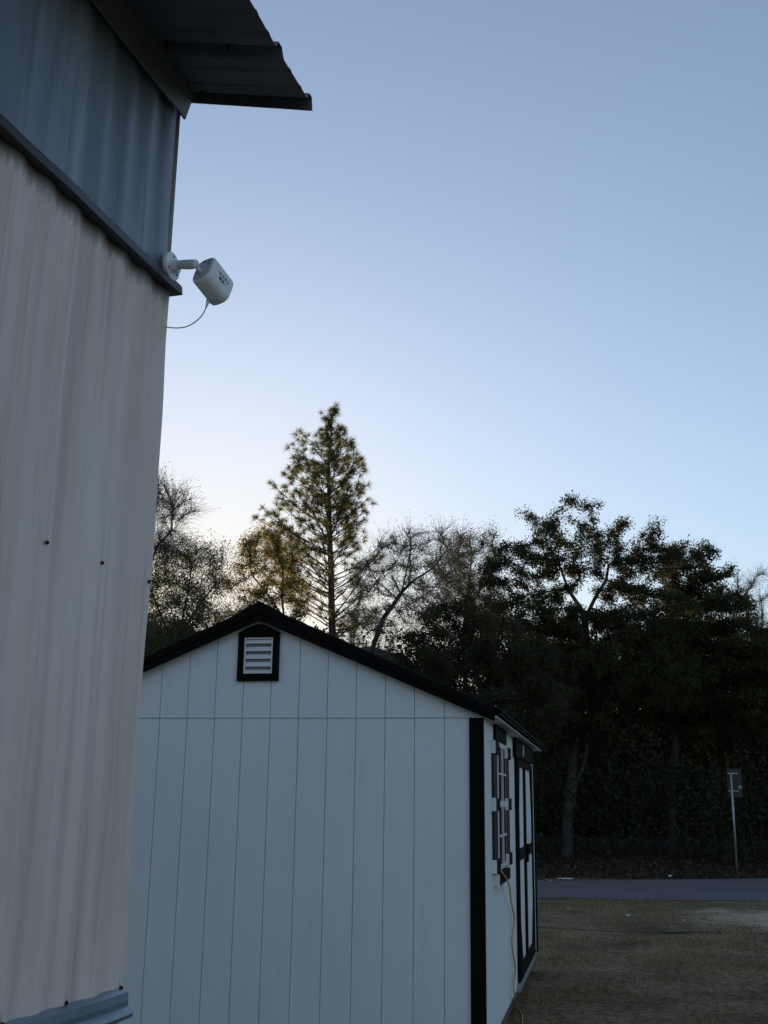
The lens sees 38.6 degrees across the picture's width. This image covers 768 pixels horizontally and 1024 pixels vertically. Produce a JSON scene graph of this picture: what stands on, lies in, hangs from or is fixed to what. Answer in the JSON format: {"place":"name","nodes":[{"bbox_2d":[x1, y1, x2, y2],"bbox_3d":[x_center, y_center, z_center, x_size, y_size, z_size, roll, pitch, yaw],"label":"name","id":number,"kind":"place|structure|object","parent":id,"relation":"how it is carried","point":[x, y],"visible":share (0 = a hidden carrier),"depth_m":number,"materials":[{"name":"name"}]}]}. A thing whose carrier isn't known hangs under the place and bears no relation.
{"place":"outdoors","nodes":[
{"label":"outdoors","id":0,"kind":"place"},
{"bbox_2d":[0,0,311,1023],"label":"metal building","id":1,"kind":"structure","parent":0,"point":[98,98],"depth_m":2.54,"materials":[{"name":"beige paint"}]},
{"bbox_2d":[160,251,232,328],"bbox_3d":[-0.519,-0.592,2.966,0.215,0.245,0.126,2,-15,-5],"label":"security camera","id":2,"kind":"object","parent":1,"relation":"attached to","point":[212,281],"visible":0.96,"depth_m":2.96,"materials":[{"name":"white plastic"}]},
{"bbox_2d":[147,0,767,693],"label":"sky","id":3,"kind":"structure","parent":0,"point":[520,247],"materials":[{"name":"blue"}]},
{"bbox_2d":[505,833,767,1023],"bbox_3d":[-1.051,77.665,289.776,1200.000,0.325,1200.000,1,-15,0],"label":"ground","id":4,"kind":"structure","parent":0,"point":[667,1000],"depth_m":12.55,"materials":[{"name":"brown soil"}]},
{"bbox_2d":[144,612,188,655],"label":"forest tree","id":5,"kind":"object","parent":4,"relation":"on","point":[163,636],"visible":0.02,"depth_m":42.70,"materials":[{"name":"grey plant"}]},
{"bbox_2d":[152,461,219,576],"bbox_3d":[-6.612,3.686,30.281,3.592,11.663,3.511,1,-15,0],"label":"bare tree","id":6,"kind":"object","parent":4,"relation":"on","point":[161,542],"visible":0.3,"depth_m":31.24,"materials":[{"name":"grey plant"}]},
{"bbox_2d":[144,526,242,656],"bbox_3d":[-6.363,5.065,32.086,4.341,9.819,4.032,1,-15,0],"label":"leafy tree","id":7,"kind":"object","parent":4,"relation":"on","point":[199,606],"visible":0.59,"depth_m":32.45,"materials":[{"name":"green plant"}]},
{"bbox_2d":[198,599,250,628],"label":"forest tree","id":8,"kind":"object","parent":4,"relation":"on","point":[224,614],"visible":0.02,"depth_m":47.87,"materials":[{"name":"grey plant"}]},
{"bbox_2d":[214,518,323,621],"bbox_3d":[-3.904,5.510,35.599,3.712,10.965,2.642,1,-15,0],"label":"autumn tree","id":9,"kind":"object","parent":4,"relation":"on","point":[250,544],"visible":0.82,"depth_m":36.23,"materials":[{"name":"green plant"}]},
{"bbox_2d":[251,401,393,637],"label":"pine tree","id":10,"kind":"object","parent":4,"relation":"on","point":[317,469],"visible":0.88,"depth_m":40.69,"materials":[{"name":"green plant"}]},
{"bbox_2d":[118,601,543,1023],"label":"shed","id":11,"kind":"structure","parent":4,"relation":"on","point":[329,829],"depth_m":7.38,"materials":[{"name":"white paint"}]},
{"bbox_2d":[497,741,506,868],"bbox_3d":[0.879,2.179,8.164,0.030,0.895,0.610,-2,-15,11],"label":"window frame","id":12,"kind":"structure","parent":11,"relation":"in","point":[501,768],"depth_m":8.11,"materials":[{"name":"white paint"}]},
{"bbox_2d":[500,869,522,1023],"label":"extension cord","id":13,"kind":"object","parent":11,"relation":"hanging from","point":[503,874],"visible":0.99,"depth_m":8.53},
{"bbox_2d":[517,759,528,980],"bbox_3d":[1.233,3.137,9.751,0.055,1.815,0.838,-2,-15,11],"label":"door","id":14,"kind":"structure","parent":11,"relation":"in","point":[523,847],"depth_m":9.87,"materials":[{"name":"white paint"}]},
{"bbox_2d":[525,763,535,964],"bbox_3d":[1.406,3.377,10.656,0.030,1.815,1.058,-2,-15,11],"label":"door","id":15,"kind":"structure","parent":11,"relation":"in","point":[528,768],"depth_m":10.82,"materials":[{"name":"white paint"}]},
{"bbox_2d":[324,612,404,660],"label":"forest tree","id":16,"kind":"object","parent":4,"relation":"on","point":[351,638],"visible":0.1,"depth_m":50.13,"materials":[{"name":"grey plant"}]},
{"bbox_2d":[329,509,491,652],"bbox_3d":[0.813,5.156,33.776,5.160,10.737,3.852,1,-15,0],"label":"bare tree","id":17,"kind":"object","parent":4,"relation":"on","point":[408,582],"visible":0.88,"depth_m":34.26,"materials":[{"name":"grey plant"}]},
{"bbox_2d":[379,627,472,696],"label":"forest tree","id":18,"kind":"object","parent":4,"relation":"on","point":[401,655],"visible":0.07,"depth_m":45.26,"materials":[{"name":"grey plant"}]},
{"bbox_2d":[145,610,765,836],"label":"distant wood","id":19,"kind":"object","parent":4,"relation":"on","point":[555,799],"visible":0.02,"depth_m":58.56,"materials":[{"name":"green plant"}]},
{"bbox_2d":[430,515,514,691],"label":"slender tree","id":20,"kind":"object","parent":4,"relation":"on","point":[479,586],"visible":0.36,"depth_m":40.36,"materials":[{"name":"green plant"}]},
{"bbox_2d":[393,580,582,757],"bbox_3d":[3.018,5.964,32.295,5.788,8.549,4.694,1,-15,0],"label":"broadleaf tree","id":21,"kind":"object","parent":4,"relation":"on","point":[465,647],"visible":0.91,"depth_m":32.15,"materials":[{"name":"green plant"}]},
{"bbox_2d":[455,628,532,727],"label":"forest tree","id":22,"kind":"object","parent":4,"relation":"on","point":[503,640],"visible":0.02,"depth_m":47.11,"materials":[{"name":"green plant"}]},
{"bbox_2d":[499,635,626,796],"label":"forest tree","id":23,"kind":"object","parent":4,"relation":"on","point":[552,750],"visible":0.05,"depth_m":43.97,"materials":[{"name":"green plant"}]},
{"bbox_2d":[473,490,713,856],"bbox_3d":[6.753,5.067,35.776,8.044,12.053,5.234,-2,-15,10],"label":"oak tree","id":24,"kind":"object","parent":4,"relation":"on","point":[623,674],"visible":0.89,"depth_m":35.24,"materials":[{"name":"green plant"}]},
{"bbox_2d":[455,679,767,864],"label":"undergrowth","id":25,"kind":"object","parent":4,"relation":"on","point":[655,772],"visible":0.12,"depth_m":35.75,"materials":[{"name":"green plant"}]},
{"bbox_2d":[571,623,671,842],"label":"forest tree","id":26,"kind":"object","parent":4,"relation":"on","point":[621,758],"visible":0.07,"depth_m":47.06,"materials":[{"name":"green plant"}]},
{"bbox_2d":[536,847,767,880],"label":"leaf litter","id":27,"kind":"object","parent":4,"relation":"on","point":[686,867],"visible":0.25,"depth_m":29.36,"materials":[{"name":"brown plant"}]},
{"bbox_2d":[540,666,767,866],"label":"brush stems","id":28,"kind":"object","parent":4,"relation":"on","point":[669,805],"visible":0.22,"depth_m":34.96,"materials":[{"name":"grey plant"}]},
{"bbox_2d":[633,638,736,846],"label":"forest tree","id":29,"kind":"object","parent":4,"relation":"on","point":[666,729],"visible":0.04,"depth_m":44.68,"materials":[{"name":"green plant"}]},
{"bbox_2d":[633,534,767,855],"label":"oak tree","id":30,"kind":"object","parent":4,"relation":"on","point":[742,676],"visible":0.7,"depth_m":36.42,"materials":[{"name":"green plant"}]},
{"bbox_2d":[727,769,742,870],"bbox_3d":[9.402,8.204,29.205,0.370,2.670,0.070,-4,-15,17],"label":"road sign","id":31,"kind":"object","parent":4,"relation":"on","point":[734,778],"visible":0.95,"depth_m":29.43,"materials":[{"name":"metal"}]},
{"bbox_2d":[718,563,767,845],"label":"forest tree","id":32,"kind":"object","parent":4,"relation":"on","point":[761,601],"visible":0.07,"depth_m":49.50,"materials":[{"name":"green plant"}]},
{"bbox_2d":[537,878,767,900],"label":"road","id":33,"kind":"structure","parent":0,"point":[752,889],"depth_m":21.84,"materials":[{"name":"grey asphalt"}]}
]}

